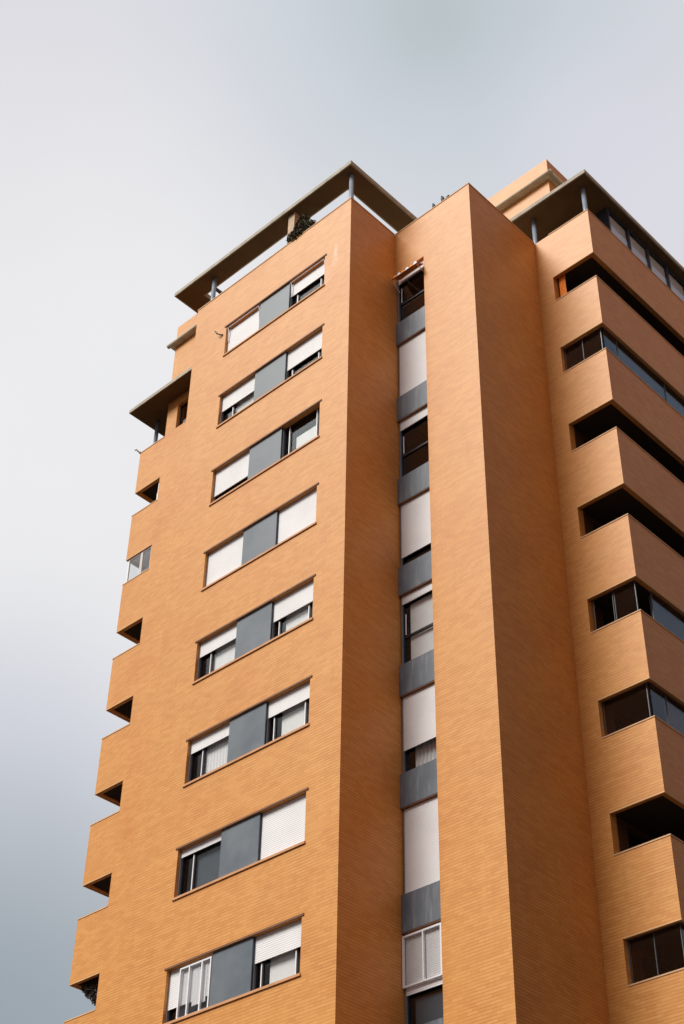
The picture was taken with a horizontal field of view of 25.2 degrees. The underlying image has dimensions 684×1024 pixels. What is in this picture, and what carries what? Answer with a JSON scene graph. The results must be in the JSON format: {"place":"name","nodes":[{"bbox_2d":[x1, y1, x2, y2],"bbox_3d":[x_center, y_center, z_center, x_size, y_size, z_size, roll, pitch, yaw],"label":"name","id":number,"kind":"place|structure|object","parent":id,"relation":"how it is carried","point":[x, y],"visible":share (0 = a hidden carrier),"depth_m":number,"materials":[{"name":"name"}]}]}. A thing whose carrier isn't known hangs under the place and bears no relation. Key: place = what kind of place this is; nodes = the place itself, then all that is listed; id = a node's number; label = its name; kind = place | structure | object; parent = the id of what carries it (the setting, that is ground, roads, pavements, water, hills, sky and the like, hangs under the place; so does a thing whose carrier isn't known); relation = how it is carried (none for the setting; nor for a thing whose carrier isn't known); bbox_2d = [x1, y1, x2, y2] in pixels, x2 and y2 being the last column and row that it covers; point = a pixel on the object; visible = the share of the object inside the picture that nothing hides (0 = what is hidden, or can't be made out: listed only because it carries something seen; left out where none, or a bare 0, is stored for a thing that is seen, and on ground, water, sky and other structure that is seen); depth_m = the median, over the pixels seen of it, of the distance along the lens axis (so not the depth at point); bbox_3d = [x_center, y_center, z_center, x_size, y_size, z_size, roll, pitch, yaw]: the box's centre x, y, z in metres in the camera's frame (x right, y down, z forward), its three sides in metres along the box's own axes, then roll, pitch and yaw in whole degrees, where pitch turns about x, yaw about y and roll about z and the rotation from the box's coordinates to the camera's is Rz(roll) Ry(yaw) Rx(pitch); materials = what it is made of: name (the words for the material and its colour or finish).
{"place":"outdoors","nodes":[
{"label":"outdoors","id":0,"kind":"place"},
{"bbox_2d":[0,0,683,1023],"label":"sky","id":1,"kind":"structure","parent":0,"point":[142,142],"materials":[{"name":"grey"}]},
{"label":"ground","id":2,"kind":"structure","parent":0,"visible":0},
{"bbox_2d":[64,159,683,1023],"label":"apartment tower","id":3,"kind":"structure","parent":2,"relation":"on","point":[418,481],"depth_m":38.42,"materials":[{"name":"brick"}]},
{"bbox_2d":[81,980,98,1005],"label":"trailing plant","id":4,"kind":"object","parent":3,"relation":"hanging from","point":[90,990],"visible":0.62,"depth_m":42.39,"materials":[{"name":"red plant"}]},
{"bbox_2d":[179,402,187,425],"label":"window","id":5,"kind":"structure","parent":3,"relation":"in","point":[181,410],"depth_m":55.09,"materials":[{"name":"black glass"}]},
{"bbox_2d":[165,955,212,1022],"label":"window","id":6,"kind":"structure","parent":3,"relation":"in","point":[174,975],"depth_m":34.19,"materials":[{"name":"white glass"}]},
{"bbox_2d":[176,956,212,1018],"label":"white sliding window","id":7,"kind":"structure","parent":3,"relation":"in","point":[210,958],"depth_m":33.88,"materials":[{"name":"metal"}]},
{"bbox_2d":[191,964,207,1005],"bbox_3d":[-3.144,10.444,33.842,0.450,0.850,0.024,-31,-49,33],"label":"curtain","id":8,"kind":"object","parent":3,"relation":"hanging from","point":[195,1002],"visible":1,"depth_m":33.81,"materials":[{"name":"white fabric"}]},
{"bbox_2d":[177,832,221,895],"bbox_3d":[-3.266,8.328,35.939,1.486,1.276,0.170,-31,-49,33],"label":"window","id":9,"kind":"structure","parent":3,"relation":"in","point":[209,849],"depth_m":36.07,"materials":[{"name":"white glass"}]},
{"bbox_2d":[187,723,229,782],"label":"window","id":10,"kind":"structure","parent":3,"relation":"in","point":[216,741],"depth_m":37.97,"materials":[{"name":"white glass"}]},
{"bbox_2d":[197,624,236,679],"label":"window","id":11,"kind":"structure","parent":3,"relation":"in","point":[224,643],"depth_m":39.88,"materials":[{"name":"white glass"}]},
{"bbox_2d":[205,533,243,586],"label":"window","id":12,"kind":"structure","parent":3,"relation":"in","point":[228,557],"depth_m":41.70,"materials":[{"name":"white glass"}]},
{"bbox_2d":[213,451,249,500],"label":"window","id":13,"kind":"structure","parent":3,"relation":"in","point":[236,471],"depth_m":43.66,"materials":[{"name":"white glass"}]},
{"bbox_2d":[220,376,254,423],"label":"window","id":14,"kind":"structure","parent":3,"relation":"in","point":[243,395],"depth_m":45.58,"materials":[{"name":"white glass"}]},
{"bbox_2d":[227,309,258,351],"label":"window","id":15,"kind":"structure","parent":3,"relation":"in","point":[249,325],"depth_m":47.40,"materials":[{"name":"white plastic"}]},
{"bbox_2d":[252,919,301,989],"bbox_3d":[-1.292,9.450,32.533,1.516,1.276,0.170,-31,-49,33],"label":"window","id":16,"kind":"structure","parent":3,"relation":"in","point":[282,945],"depth_m":32.61,"materials":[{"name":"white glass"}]},
{"bbox_2d":[260,794,305,859],"bbox_3d":[-1.292,7.116,34.419,1.486,1.276,0.058,-31,-49,33],"label":"window","id":17,"kind":"structure","parent":3,"relation":"in","point":[283,826],"depth_m":34.45,"materials":[{"name":"white plastic"}]},
{"bbox_2d":[266,681,309,743],"bbox_3d":[-1.194,4.821,36.350,1.516,1.276,0.170,-31,-49,33],"label":"window","id":18,"kind":"structure","parent":3,"relation":"in","point":[293,705],"depth_m":36.48,"materials":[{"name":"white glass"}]},
{"bbox_2d":[272,580,313,638],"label":"window","id":19,"kind":"structure","parent":3,"relation":"in","point":[297,605],"depth_m":38.37,"materials":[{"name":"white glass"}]},
{"bbox_2d":[277,489,316,543],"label":"window","id":20,"kind":"structure","parent":3,"relation":"in","point":[301,513],"depth_m":40.20,"materials":[{"name":"white plastic"}]},
{"bbox_2d":[282,407,319,457],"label":"window","id":21,"kind":"structure","parent":3,"relation":"in","point":[313,432],"depth_m":42.24,"materials":[{"name":"white plastic"}]},
{"bbox_2d":[286,212,316,243],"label":"shrub","id":22,"kind":"object","parent":3,"relation":"on","point":[303,223],"visible":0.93,"depth_m":47.95,"materials":[{"name":"green plant"}]},
{"bbox_2d":[286,330,321,378],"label":"window","id":23,"kind":"structure","parent":3,"relation":"in","point":[313,344],"depth_m":44.13,"materials":[{"name":"white plastic"}]},
{"bbox_2d":[290,263,323,306],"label":"window","id":24,"kind":"structure","parent":3,"relation":"in","point":[318,272],"depth_m":46.04,"materials":[{"name":"white plastic"}]},
{"bbox_2d":[398,259,423,322],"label":"window","id":25,"kind":"structure","parent":3,"relation":"in","point":[400,299],"depth_m":45.67,"materials":[{"name":"black metal"}]},
{"bbox_2d":[398,330,426,396],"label":"window","id":26,"kind":"structure","parent":3,"relation":"in","point":[412,354],"depth_m":43.50,"materials":[{"name":"white plastic"}]},
{"bbox_2d":[399,407,427,477],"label":"window","id":27,"kind":"structure","parent":3,"relation":"in","point":[422,413],"depth_m":41.97,"materials":[{"name":"white plastic"}]},
{"bbox_2d":[400,490,430,565],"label":"window","id":28,"kind":"structure","parent":3,"relation":"in","point":[415,525],"depth_m":39.75,"materials":[{"name":"white plastic"}]},
{"bbox_2d":[401,582,433,663],"bbox_3d":[1.929,2.761,37.786,1.097,2.128,0.170,-31,-49,33],"label":"window","id":29,"kind":"structure","parent":3,"relation":"in","point":[421,611],"depth_m":37.93,"materials":[{"name":"white plastic"}]},
{"bbox_2d":[402,683,435,772],"bbox_3d":[1.867,5.065,35.867,1.097,2.126,0.130,-31,-49,33],"label":"window","id":30,"kind":"structure","parent":3,"relation":"in","point":[418,708],"depth_m":36.01,"materials":[{"name":"white plastic"}]},
{"bbox_2d":[403,796,439,893],"bbox_3d":[1.782,7.369,33.947,1.067,2.126,0.058,-31,-49,33],"label":"window","id":31,"kind":"structure","parent":3,"relation":"in","point":[420,821],"depth_m":33.93,"materials":[{"name":"white plastic"}]},
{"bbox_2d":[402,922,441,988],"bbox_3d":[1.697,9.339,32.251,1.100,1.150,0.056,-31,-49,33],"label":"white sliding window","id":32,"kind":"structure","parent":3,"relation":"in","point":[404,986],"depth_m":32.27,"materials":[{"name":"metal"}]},
{"bbox_2d":[404,922,442,1023],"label":"window","id":33,"kind":"structure","parent":3,"relation":"in","point":[429,1008],"depth_m":32.06,"materials":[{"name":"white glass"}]},
{"bbox_2d":[415,737,436,766],"bbox_3d":[2.025,5.454,35.620,0.840,1.120,0.060,-31,-49,33],"label":"curtain","id":34,"kind":"object","parent":3,"relation":"hanging from","point":[426,752],"visible":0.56,"depth_m":35.60,"materials":[{"name":"white fabric"}]},
{"bbox_2d":[559,274,566,296],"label":"curtain","id":35,"kind":"object","parent":3,"relation":"hanging from","point":[562,285],"visible":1,"depth_m":45.90,"materials":[{"name":"orange fabric"}]}
]}

